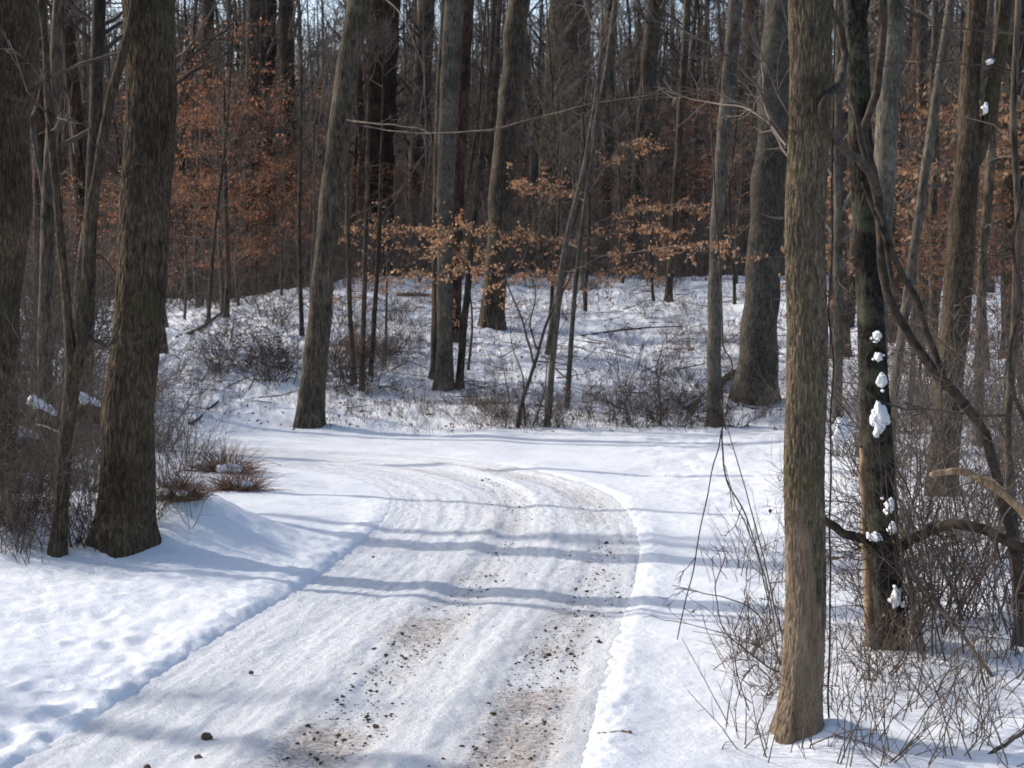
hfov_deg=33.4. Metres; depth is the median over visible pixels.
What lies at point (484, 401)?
shrub
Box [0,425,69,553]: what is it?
shrub
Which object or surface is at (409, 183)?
beech
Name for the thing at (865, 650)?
shrub
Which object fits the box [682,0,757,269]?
tree
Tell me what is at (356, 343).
shrub
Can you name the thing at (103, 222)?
shrub
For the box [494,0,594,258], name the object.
tree
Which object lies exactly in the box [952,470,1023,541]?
shrub
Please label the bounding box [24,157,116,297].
beech
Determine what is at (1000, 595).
shrub
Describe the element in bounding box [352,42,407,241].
tree
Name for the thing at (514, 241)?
shrub
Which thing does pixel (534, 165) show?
tree
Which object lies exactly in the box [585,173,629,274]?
beech
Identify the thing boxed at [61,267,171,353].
shrub
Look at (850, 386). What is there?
shrub
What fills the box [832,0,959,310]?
tree
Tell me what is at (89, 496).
shrub
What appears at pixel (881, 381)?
snow clump
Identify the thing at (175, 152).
tree
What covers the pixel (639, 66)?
tree
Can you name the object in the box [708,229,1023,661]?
shrub
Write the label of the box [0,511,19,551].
shrub
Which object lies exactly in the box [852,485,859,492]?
snow clump
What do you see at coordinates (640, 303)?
shrub
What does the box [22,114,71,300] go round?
tree
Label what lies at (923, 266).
beech
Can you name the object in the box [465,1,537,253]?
tree
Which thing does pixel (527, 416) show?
shrub
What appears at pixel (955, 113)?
tree
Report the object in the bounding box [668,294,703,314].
shrub
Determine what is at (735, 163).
tree
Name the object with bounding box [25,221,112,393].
shrub
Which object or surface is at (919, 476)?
shrub
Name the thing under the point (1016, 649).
shrub
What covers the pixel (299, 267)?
sapling
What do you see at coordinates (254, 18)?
tree
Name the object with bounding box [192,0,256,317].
sapling
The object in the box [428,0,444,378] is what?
tree
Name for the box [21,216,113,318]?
shrub
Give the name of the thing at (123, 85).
tree
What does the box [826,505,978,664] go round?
shrub
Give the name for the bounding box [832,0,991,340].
tree
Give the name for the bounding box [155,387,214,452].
shrub
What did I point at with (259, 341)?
shrub
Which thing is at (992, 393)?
shrub
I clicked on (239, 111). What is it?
beech
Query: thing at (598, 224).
beech
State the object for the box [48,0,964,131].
sky
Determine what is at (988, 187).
tree
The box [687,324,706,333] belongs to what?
shrub
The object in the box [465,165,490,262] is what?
beech
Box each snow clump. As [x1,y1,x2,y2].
[832,417,851,446]
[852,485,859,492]
[866,531,882,541]
[870,330,881,342]
[870,400,890,437]
[872,352,884,361]
[875,372,887,392]
[880,497,893,514]
[886,521,896,534]
[887,584,904,608]
[980,102,987,114]
[985,59,994,64]
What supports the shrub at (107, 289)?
on the ground
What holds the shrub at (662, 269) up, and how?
on the ground
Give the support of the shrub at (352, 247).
on the ground
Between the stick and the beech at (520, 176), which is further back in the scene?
the beech at (520, 176)
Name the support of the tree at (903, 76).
on the ground
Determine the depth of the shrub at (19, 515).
17.45 m
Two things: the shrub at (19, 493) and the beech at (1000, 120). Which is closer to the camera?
the shrub at (19, 493)
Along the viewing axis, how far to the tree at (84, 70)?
73.58 m
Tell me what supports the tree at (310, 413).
on the ground
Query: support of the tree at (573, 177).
on the ground
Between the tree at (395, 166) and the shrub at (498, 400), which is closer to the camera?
the shrub at (498, 400)
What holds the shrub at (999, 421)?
on the ground
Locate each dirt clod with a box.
[194,754,201,758]
[201,732,212,739]
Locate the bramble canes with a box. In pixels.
[643,400,785,706]
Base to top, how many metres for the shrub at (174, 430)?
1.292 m
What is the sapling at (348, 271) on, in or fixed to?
on the ground
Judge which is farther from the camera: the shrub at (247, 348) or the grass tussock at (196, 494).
the shrub at (247, 348)
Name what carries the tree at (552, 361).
on the ground
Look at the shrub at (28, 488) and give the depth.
18.37 m
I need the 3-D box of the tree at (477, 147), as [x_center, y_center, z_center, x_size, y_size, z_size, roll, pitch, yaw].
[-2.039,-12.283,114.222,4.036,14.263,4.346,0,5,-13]
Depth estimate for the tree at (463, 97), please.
51.56 m
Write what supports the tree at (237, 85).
on the ground
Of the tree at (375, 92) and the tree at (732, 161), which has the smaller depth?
the tree at (732, 161)
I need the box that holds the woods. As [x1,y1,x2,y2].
[30,0,1000,268]
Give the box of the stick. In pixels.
[597,730,631,733]
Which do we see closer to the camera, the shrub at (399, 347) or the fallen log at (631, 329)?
the shrub at (399, 347)
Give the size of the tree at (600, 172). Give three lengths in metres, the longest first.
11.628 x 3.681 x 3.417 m
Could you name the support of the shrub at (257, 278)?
on the ground
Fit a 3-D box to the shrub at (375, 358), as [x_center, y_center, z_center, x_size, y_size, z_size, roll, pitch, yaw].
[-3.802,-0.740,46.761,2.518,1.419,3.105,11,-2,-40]
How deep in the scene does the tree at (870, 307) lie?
12.88 m
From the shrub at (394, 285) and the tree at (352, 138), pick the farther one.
the tree at (352, 138)
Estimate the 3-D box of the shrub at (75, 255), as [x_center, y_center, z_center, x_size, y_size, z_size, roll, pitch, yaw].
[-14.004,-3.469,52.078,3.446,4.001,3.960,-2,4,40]
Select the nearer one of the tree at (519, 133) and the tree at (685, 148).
the tree at (519, 133)
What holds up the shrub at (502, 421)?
on the ground
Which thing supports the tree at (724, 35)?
on the ground
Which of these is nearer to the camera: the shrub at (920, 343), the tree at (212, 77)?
the shrub at (920, 343)
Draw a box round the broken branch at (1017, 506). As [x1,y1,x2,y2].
[929,468,1023,519]
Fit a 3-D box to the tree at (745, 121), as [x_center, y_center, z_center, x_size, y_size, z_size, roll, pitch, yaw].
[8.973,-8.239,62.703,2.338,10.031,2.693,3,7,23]
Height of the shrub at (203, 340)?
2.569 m
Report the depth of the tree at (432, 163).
62.01 m
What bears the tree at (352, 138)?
on the ground
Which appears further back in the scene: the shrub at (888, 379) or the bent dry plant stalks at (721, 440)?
the shrub at (888, 379)
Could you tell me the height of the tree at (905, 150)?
13.742 m
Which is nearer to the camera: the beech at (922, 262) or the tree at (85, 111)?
the beech at (922, 262)
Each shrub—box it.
[0,286,213,491]
[0,293,147,551]
[0,336,56,454]
[0,343,102,518]
[0,386,114,547]
[0,396,96,487]
[0,399,101,490]
[0,417,78,564]
[0,421,76,499]
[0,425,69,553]
[0,437,68,544]
[0,441,83,533]
[0,445,53,534]
[0,446,26,509]
[0,453,37,551]
[0,459,89,558]
[0,461,48,534]
[0,465,70,529]
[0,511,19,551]
[2,375,162,550]
[7,453,54,528]
[13,407,169,490]
[18,239,111,419]
[18,249,234,453]
[18,310,63,404]
[18,310,107,469]
[18,316,106,444]
[18,321,91,462]
[18,350,101,443]
[18,388,59,447]
[18,393,91,477]
[19,196,108,358]
[19,199,111,334]
[19,219,177,394]
[19,233,205,457]
[19,317,187,439]
[19,404,90,469]
[20,182,97,333]
[20,201,170,361]
[20,220,106,378]
[20,237,101,376]
[20,252,111,354]
[20,273,180,401]
[20,274,111,379]
[20,275,108,387]
[20,295,179,446]
[20,296,111,393]
[20,307,174,481]
[20,315,190,477]
[20,325,94,437]
[20,339,161,435]
[20,384,102,462]
[21,177,114,356]
[21,204,115,368]
[21,209,117,302]
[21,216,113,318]
[21,225,54,306]
[22,425,97,512]
[23,240,113,332]
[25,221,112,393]
[25,473,141,550]
[26,197,107,271]
[32,190,117,266]
[33,288,108,343]
[34,147,222,365]
[35,312,188,411]
[38,424,175,525]
[46,432,105,531]
[51,390,179,485]
[53,310,216,435]
[53,317,180,425]
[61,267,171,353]
[68,213,193,320]
[89,368,266,498]
[103,295,204,408]
[154,293,283,452]
[154,396,228,465]
[154,397,227,487]
[154,409,198,447]
[155,359,232,476]
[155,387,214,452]
[155,408,183,449]
[156,460,206,516]
[162,298,257,377]
[174,256,270,335]
[182,303,278,373]
[182,383,239,478]
[198,308,259,346]
[199,211,335,336]
[201,281,248,308]
[202,328,292,374]
[207,308,303,380]
[208,249,275,304]
[210,284,301,367]
[222,327,303,385]
[225,270,283,315]
[228,314,298,361]
[231,256,278,296]
[232,315,303,355]
[232,337,303,376]
[244,339,302,370]
[254,275,306,327]
[259,272,307,327]
[264,306,341,358]
[267,292,415,393]
[284,326,405,386]
[287,262,369,323]
[287,333,379,376]
[299,305,378,362]
[300,312,370,366]
[300,350,418,398]
[302,283,380,336]
[304,240,357,290]
[311,218,371,278]
[328,327,377,395]
[329,329,407,369]
[329,336,414,394]
[333,281,391,339]
[339,307,416,359]
[340,240,402,292]
[340,321,381,357]
[350,175,428,257]
[352,247,431,307]
[359,311,430,357]
[366,323,412,356]
[367,312,420,365]
[378,282,417,320]
[380,278,429,326]
[381,377,402,391]
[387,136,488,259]
[390,349,408,364]
[393,286,473,357]
[397,276,431,303]
[398,294,431,332]
[402,326,429,344]
[425,344,490,381]
[448,379,544,419]
[451,377,515,410]
[455,397,513,428]
[462,260,482,296]
[474,215,530,271]
[485,366,578,424]
[490,248,587,427]
[499,387,576,427]
[501,300,541,333]
[506,261,554,314]
[514,205,626,271]
[520,228,585,273]
[532,302,597,358]
[533,372,595,426]
[535,296,588,324]
[565,372,617,418]
[573,226,635,276]
[582,356,660,425]
[588,379,683,431]
[593,312,669,400]
[605,355,696,427]
[608,246,647,287]
[610,312,748,406]
[621,278,666,317]
[621,374,728,427]
[625,331,693,392]
[632,252,690,286]
[638,363,672,399]
[648,363,755,421]
[652,353,672,375]
[654,316,694,342]
[655,298,703,335]
[656,267,685,292]
[664,268,685,282]
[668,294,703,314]
[668,360,703,381]
[669,339,700,359]
[670,326,707,349]
[684,292,739,343]
[684,369,735,411]
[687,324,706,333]
[696,312,741,358]
[698,383,779,427]
[705,345,738,388]
[707,591,783,665]
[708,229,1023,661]
[730,321,1023,621]
[732,285,744,303]
[742,374,785,418]
[747,648,781,699]
[763,347,994,569]
[766,419,1023,585]
[767,336,926,457]
[769,285,899,407]
[770,307,1023,562]
[780,373,918,477]
[825,246,1010,525]
[825,588,958,688]
[826,277,1023,481]
[826,467,982,650]
[826,485,1006,631]
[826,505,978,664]
[827,271,1023,622]
[827,304,1023,634]
[827,344,969,463]
[828,269,943,424]
[828,311,931,410]
[828,320,927,438]
[828,492,1000,670]
[830,375,925,426]
[846,322,931,420]
[846,337,966,434]
[847,315,1023,636]
[848,295,939,412]
[851,272,971,423]
[886,270,1020,453]
[888,328,974,433]
[890,325,1022,523]
[893,340,1023,474]
[894,272,1023,478]
[897,359,1023,662]
[900,324,1023,555]
[915,253,1023,454]
[922,338,1023,453]
[924,369,1023,536]
[933,272,1023,511]
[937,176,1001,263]
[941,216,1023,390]
[947,289,1023,476]
[949,326,1023,500]
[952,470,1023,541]
[964,358,1023,439]
[964,561,1012,622]
[966,304,1023,452]
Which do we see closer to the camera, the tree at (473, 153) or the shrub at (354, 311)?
the shrub at (354, 311)
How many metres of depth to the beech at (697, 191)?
77.10 m
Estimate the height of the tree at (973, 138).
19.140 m
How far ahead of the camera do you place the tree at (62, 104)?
81.96 m
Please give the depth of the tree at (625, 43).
87.80 m
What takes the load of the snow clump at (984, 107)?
attached to the tree at (973, 138)
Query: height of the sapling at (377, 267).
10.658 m
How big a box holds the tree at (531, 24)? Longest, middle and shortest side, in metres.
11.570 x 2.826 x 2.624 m
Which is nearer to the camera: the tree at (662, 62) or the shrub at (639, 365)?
the shrub at (639, 365)
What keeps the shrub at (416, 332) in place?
on the ground
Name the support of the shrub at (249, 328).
on the ground
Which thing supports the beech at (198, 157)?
on the ground
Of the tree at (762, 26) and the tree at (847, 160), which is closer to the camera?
the tree at (847, 160)
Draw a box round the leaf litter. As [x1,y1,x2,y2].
[166,275,785,431]
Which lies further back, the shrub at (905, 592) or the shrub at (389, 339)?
the shrub at (389, 339)
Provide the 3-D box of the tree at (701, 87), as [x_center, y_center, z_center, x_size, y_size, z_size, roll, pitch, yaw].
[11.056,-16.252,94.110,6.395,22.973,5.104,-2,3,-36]
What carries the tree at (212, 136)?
on the ground
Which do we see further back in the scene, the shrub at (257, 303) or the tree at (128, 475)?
the shrub at (257, 303)
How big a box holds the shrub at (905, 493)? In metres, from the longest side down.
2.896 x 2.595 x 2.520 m
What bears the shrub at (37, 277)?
on the ground
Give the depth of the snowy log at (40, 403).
25.40 m
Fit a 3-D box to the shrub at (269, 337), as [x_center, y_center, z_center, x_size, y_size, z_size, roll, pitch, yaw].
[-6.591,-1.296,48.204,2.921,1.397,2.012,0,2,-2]
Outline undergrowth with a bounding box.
[25,169,1023,309]
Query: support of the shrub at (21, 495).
on the ground
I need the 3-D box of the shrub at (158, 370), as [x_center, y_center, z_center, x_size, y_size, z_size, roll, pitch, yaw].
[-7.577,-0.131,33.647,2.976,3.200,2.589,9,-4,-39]
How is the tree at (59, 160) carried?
on the ground
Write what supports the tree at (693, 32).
on the ground
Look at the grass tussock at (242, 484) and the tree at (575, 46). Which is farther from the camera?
the tree at (575, 46)
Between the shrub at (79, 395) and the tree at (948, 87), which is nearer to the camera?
the shrub at (79, 395)
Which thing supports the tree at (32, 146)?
on the ground
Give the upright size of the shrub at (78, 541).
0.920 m
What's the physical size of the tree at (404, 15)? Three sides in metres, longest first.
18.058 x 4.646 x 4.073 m
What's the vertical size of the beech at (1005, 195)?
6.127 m
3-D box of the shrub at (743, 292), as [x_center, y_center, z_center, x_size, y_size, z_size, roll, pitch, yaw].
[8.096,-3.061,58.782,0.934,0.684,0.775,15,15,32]
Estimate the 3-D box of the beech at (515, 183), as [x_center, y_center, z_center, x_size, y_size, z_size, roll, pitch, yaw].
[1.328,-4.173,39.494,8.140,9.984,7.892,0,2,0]
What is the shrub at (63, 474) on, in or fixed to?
on the ground
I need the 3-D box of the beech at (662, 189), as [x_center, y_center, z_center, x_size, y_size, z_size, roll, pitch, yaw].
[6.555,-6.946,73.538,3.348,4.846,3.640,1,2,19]
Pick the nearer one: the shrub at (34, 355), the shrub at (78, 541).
the shrub at (78, 541)
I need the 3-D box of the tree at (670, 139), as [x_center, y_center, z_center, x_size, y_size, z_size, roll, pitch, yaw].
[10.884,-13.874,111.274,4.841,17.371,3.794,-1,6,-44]
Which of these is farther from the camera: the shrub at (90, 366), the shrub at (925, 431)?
the shrub at (90, 366)
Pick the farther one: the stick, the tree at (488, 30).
the tree at (488, 30)
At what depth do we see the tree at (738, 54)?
101.03 m
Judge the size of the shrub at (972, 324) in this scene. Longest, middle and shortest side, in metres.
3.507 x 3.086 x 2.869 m
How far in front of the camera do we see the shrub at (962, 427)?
25.32 m
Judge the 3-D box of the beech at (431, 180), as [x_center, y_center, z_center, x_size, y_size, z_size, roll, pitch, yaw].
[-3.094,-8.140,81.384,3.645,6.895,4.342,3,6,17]
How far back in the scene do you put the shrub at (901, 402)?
35.10 m
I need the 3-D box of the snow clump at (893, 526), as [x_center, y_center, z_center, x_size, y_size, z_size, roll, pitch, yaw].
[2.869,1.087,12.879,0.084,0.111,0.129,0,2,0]
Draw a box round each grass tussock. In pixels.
[156,468,230,507]
[169,435,282,475]
[191,457,293,493]
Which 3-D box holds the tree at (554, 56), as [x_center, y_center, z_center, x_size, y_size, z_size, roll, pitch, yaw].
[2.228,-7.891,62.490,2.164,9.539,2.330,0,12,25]
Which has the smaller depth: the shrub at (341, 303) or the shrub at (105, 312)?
the shrub at (105, 312)
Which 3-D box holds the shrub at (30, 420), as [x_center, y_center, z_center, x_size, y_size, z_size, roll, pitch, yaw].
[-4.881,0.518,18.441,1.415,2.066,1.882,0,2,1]
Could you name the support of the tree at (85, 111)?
on the ground
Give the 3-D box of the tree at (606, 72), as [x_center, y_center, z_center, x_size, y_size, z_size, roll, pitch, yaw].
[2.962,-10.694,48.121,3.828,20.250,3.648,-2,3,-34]
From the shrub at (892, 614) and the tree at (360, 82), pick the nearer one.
the shrub at (892, 614)
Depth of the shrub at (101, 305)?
29.16 m
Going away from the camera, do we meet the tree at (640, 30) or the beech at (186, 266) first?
the beech at (186, 266)
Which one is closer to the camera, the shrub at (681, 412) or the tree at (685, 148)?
the shrub at (681, 412)
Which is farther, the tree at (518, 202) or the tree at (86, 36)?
the tree at (518, 202)
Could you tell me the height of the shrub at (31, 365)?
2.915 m
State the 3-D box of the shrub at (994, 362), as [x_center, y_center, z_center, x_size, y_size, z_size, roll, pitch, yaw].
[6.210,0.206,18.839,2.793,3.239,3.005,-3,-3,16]
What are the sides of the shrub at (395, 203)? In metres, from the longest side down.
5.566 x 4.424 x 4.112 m
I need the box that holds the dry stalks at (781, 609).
[1,261,1023,767]
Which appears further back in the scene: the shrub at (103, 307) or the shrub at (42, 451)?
the shrub at (103, 307)
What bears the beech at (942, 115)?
on the ground
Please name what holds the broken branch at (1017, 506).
attached to the tree at (870, 307)
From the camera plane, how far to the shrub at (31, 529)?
17.41 m
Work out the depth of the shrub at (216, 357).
44.13 m
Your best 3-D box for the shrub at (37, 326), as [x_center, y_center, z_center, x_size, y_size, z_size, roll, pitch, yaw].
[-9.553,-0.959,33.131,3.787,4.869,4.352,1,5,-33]
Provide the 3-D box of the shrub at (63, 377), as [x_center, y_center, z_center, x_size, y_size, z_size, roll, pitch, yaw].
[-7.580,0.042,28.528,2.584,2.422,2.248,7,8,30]
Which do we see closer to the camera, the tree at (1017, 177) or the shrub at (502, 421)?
the tree at (1017, 177)
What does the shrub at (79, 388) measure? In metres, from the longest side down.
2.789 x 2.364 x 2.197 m
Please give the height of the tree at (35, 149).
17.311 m
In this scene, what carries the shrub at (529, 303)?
on the ground
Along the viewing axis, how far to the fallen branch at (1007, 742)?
10.17 m
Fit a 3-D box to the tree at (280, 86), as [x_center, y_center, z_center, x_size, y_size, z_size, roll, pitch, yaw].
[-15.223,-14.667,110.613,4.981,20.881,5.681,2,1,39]
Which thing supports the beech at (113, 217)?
on the ground
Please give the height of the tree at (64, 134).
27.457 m
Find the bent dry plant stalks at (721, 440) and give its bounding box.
[675,0,771,639]
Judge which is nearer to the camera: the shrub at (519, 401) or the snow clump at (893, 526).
the snow clump at (893, 526)
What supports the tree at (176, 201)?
on the ground
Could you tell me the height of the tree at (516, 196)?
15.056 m
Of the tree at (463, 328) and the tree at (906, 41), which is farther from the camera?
the tree at (906, 41)
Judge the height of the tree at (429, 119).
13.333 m
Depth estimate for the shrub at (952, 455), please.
14.11 m
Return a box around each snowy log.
[18,426,45,456]
[27,395,59,433]
[77,392,100,423]
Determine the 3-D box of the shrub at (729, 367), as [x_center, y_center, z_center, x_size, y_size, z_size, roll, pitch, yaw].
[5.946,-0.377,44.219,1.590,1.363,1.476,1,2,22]
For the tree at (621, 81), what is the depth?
91.01 m
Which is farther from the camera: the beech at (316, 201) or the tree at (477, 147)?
the tree at (477, 147)
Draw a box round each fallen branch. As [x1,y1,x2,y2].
[887,562,1002,676]
[987,729,1023,753]
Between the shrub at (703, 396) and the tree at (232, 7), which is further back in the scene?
the tree at (232, 7)
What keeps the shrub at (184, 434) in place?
on the ground
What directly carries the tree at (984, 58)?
on the ground
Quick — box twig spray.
[844,0,1023,279]
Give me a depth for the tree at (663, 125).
123.56 m
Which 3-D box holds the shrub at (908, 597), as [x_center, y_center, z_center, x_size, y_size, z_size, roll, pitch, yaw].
[3.342,1.460,13.588,1.598,1.663,2.178,0,2,-7]
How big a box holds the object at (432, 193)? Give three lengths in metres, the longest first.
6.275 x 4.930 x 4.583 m
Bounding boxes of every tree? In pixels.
[0,0,169,557]
[0,0,195,489]
[20,0,107,447]
[21,0,215,338]
[22,0,108,359]
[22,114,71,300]
[26,0,178,330]
[30,19,69,227]
[32,0,123,304]
[32,5,73,212]
[46,0,120,290]
[46,1,121,149]
[47,0,123,294]
[49,0,119,261]
[55,0,220,558]
[60,0,114,444]
[62,3,122,249]
[66,0,122,233]
[66,6,122,256]
[66,31,114,221]
[67,0,121,173]
[76,0,124,249]
[79,0,124,230]
[87,23,124,264]
[100,0,291,353]
[100,125,121,259]
[101,79,124,216]
[101,99,124,221]
[105,0,219,196]
[105,70,183,327]
[115,0,249,298]
[118,7,199,251]
[169,0,221,288]
[169,92,198,256]
[170,5,198,252]
[170,58,190,276]
[171,0,242,292]
[172,0,242,256]
[174,0,199,241]
[176,0,271,321]
[176,1,279,251]
[176,33,233,211]
[178,0,288,295]
[185,0,239,199]
[187,0,279,273]
[189,0,279,298]
[189,0,282,275]
[197,75,250,309]
[217,0,304,285]
[219,1,306,246]
[221,0,292,295]
[232,0,321,287]
[261,0,340,282]
[263,0,359,287]
[269,0,375,257]
[272,0,339,269]
[272,19,310,241]
[274,50,307,248]
[279,0,346,297]
[281,69,319,229]
[292,0,787,428]
[303,41,354,285]
[303,52,363,231]
[305,0,434,248]
[314,0,410,271]
[320,9,399,174]
[322,0,434,277]
[329,37,365,204]
[340,1,437,271]
[352,7,427,214]
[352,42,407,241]
[387,0,467,275]
[392,50,413,264]
[393,0,440,229]
[393,1,439,243]
[394,0,436,218]
[394,0,437,273]
[395,0,438,260]
[397,98,432,204]
[398,61,435,220]
[401,30,475,262]
[410,5,489,157]
[413,0,534,237]
[415,60,473,279]
[416,0,545,219]
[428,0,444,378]
[429,0,518,190]
[432,0,463,391]
[436,0,601,272]
[438,0,499,390]
[452,0,473,342]
[465,0,542,243]
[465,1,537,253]
[465,96,489,227]
[466,2,528,168]
[468,0,538,219]
[469,49,519,240]
[472,6,543,235]
[477,0,529,330]
[479,16,543,264]
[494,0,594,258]
[497,0,623,273]
[499,0,624,426]
[512,119,530,227]
[513,0,597,311]
[513,54,543,235]
[516,56,543,230]
[516,129,537,255]
[517,123,531,227]
[518,0,629,277]
[518,12,546,221]
[521,0,600,199]
[525,0,599,266]
[529,0,643,274]
[540,37,597,290]
[544,0,618,354]
[545,1,616,215]
[545,3,621,310]
[548,53,597,301]
[550,0,616,282]
[583,116,615,232]
[585,0,648,282]
[585,0,670,231]
[585,75,621,253]
[586,123,624,219]
[587,0,713,274]
[587,18,635,262]
[588,44,653,240]
[590,10,679,300]
[594,0,667,273]
[595,3,688,241]
[598,105,636,219]
[599,0,669,226]
[611,0,727,276]
[612,0,837,744]
[614,2,679,257]
[616,19,685,235]
[635,2,690,198]
[643,0,741,236]
[643,0,757,275]
[651,55,687,229]
[653,44,703,218]
[656,0,758,276]
[658,0,738,244]
[658,0,739,273]
[663,0,690,301]
[663,51,701,228]
[663,75,692,218]
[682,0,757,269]
[688,0,758,275]
[688,6,754,275]
[702,0,764,242]
[702,38,739,244]
[703,0,742,427]
[703,0,764,304]
[705,0,900,356]
[706,71,756,267]
[710,1,764,216]
[723,0,833,275]
[724,4,763,128]
[725,59,757,275]
[730,0,789,405]
[731,29,781,273]
[737,0,998,433]
[741,1,956,327]
[745,33,761,221]
[825,0,1023,650]
[825,36,849,276]
[827,24,872,229]
[829,6,966,392]
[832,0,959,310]
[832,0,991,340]
[832,0,1022,376]
[844,2,992,342]
[847,0,1023,496]
[853,0,1023,678]
[854,0,904,456]
[869,0,1003,292]
[869,23,904,82]
[870,0,985,220]
[870,9,956,203]
[871,5,945,134]
[872,0,964,231]
[889,0,955,477]
[902,0,949,179]
[902,0,1002,294]
[905,0,958,232]
[926,0,1023,358]
[928,0,994,189]
[928,0,1000,255]
[937,0,1004,293]
[940,2,1004,274]
[949,0,1000,232]
[964,0,1023,445]
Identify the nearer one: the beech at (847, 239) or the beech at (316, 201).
the beech at (847, 239)
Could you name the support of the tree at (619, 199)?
on the ground
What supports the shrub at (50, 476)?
on the ground
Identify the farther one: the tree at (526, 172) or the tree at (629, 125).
the tree at (526, 172)
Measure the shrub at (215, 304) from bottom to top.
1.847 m
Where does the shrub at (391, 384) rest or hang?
on the ground
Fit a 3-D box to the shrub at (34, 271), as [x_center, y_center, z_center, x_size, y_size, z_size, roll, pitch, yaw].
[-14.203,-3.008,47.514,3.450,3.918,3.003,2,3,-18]
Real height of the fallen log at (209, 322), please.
1.108 m
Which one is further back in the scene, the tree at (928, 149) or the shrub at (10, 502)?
the tree at (928, 149)
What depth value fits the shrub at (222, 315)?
51.78 m
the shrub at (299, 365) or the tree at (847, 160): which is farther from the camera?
the tree at (847, 160)
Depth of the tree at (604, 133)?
80.39 m
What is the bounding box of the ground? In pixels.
[0,256,1023,767]
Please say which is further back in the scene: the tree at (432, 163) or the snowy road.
the tree at (432, 163)
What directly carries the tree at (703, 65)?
on the ground
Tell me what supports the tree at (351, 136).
on the ground
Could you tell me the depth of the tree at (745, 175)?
70.57 m
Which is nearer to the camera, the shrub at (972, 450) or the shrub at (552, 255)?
the shrub at (972, 450)
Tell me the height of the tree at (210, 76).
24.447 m
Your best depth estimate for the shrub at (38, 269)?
44.88 m
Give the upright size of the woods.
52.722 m
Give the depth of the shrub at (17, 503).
18.01 m
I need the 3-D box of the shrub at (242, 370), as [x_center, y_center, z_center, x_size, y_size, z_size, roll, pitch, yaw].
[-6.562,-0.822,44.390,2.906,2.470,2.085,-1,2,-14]
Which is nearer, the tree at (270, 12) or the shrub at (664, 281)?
the shrub at (664, 281)
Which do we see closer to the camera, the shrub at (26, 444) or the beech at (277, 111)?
the shrub at (26, 444)
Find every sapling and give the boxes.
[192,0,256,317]
[244,0,353,335]
[290,1,392,384]
[310,9,397,391]
[318,0,456,375]
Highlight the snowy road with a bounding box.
[11,440,640,767]
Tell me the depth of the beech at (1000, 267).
35.03 m
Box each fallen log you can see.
[177,311,222,336]
[190,375,218,424]
[396,292,431,297]
[580,313,682,335]
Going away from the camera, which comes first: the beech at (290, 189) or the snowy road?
the snowy road
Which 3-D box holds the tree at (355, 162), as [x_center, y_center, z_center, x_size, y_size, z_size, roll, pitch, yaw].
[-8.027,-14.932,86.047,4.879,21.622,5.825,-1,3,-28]
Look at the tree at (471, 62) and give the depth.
89.36 m
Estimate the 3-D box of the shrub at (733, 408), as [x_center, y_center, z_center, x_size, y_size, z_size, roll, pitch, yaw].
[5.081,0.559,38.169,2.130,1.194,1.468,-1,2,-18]
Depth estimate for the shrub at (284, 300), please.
54.28 m
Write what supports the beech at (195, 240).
on the ground
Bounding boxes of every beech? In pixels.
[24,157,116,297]
[30,175,118,311]
[55,170,116,267]
[68,177,119,306]
[97,17,317,311]
[100,19,296,305]
[102,53,268,299]
[112,28,284,264]
[116,180,247,319]
[171,91,272,308]
[173,160,265,288]
[177,20,324,295]
[182,169,281,305]
[189,114,306,292]
[211,144,342,294]
[222,70,362,289]
[224,162,308,290]
[237,122,344,285]
[281,173,359,261]
[305,165,361,279]
[333,201,431,346]
[339,150,416,276]
[373,155,432,272]
[390,0,767,407]
[400,150,486,246]
[404,234,519,370]
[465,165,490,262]
[487,159,538,274]
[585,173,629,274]
[592,148,681,241]
[617,55,753,276]
[625,168,707,274]
[658,145,746,275]
[660,76,757,272]
[689,70,785,283]
[779,128,999,413]
[784,102,850,260]
[825,57,1009,319]
[843,217,992,418]
[847,130,954,326]
[851,85,1023,345]
[894,82,1023,370]
[903,102,1023,393]
[903,122,1003,254]
[908,198,1011,342]
[935,211,1023,420]
[940,135,1023,283]
[955,120,1023,321]
[971,184,1023,349]
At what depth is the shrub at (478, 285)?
62.19 m
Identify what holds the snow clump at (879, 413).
attached to the tree at (870, 307)
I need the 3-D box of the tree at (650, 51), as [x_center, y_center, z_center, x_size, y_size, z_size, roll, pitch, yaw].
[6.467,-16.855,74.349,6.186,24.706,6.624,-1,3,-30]
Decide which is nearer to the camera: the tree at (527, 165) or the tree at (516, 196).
the tree at (527, 165)
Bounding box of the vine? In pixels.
[818,0,1023,598]
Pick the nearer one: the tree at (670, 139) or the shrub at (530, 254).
the shrub at (530, 254)
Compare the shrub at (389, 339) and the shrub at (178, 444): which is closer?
the shrub at (178, 444)
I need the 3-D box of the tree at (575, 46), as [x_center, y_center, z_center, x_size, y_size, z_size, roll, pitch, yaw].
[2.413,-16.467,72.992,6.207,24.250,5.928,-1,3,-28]
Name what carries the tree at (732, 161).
on the ground
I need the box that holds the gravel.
[275,476,635,767]
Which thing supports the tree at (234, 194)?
on the ground
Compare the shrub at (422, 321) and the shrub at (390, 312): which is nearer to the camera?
the shrub at (422, 321)
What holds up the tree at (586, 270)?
on the ground
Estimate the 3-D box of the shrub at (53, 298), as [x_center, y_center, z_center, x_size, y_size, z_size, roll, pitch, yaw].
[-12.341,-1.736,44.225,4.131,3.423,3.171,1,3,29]
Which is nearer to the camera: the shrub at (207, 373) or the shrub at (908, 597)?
the shrub at (908, 597)
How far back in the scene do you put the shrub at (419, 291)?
60.47 m
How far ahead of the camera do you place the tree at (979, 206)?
61.86 m

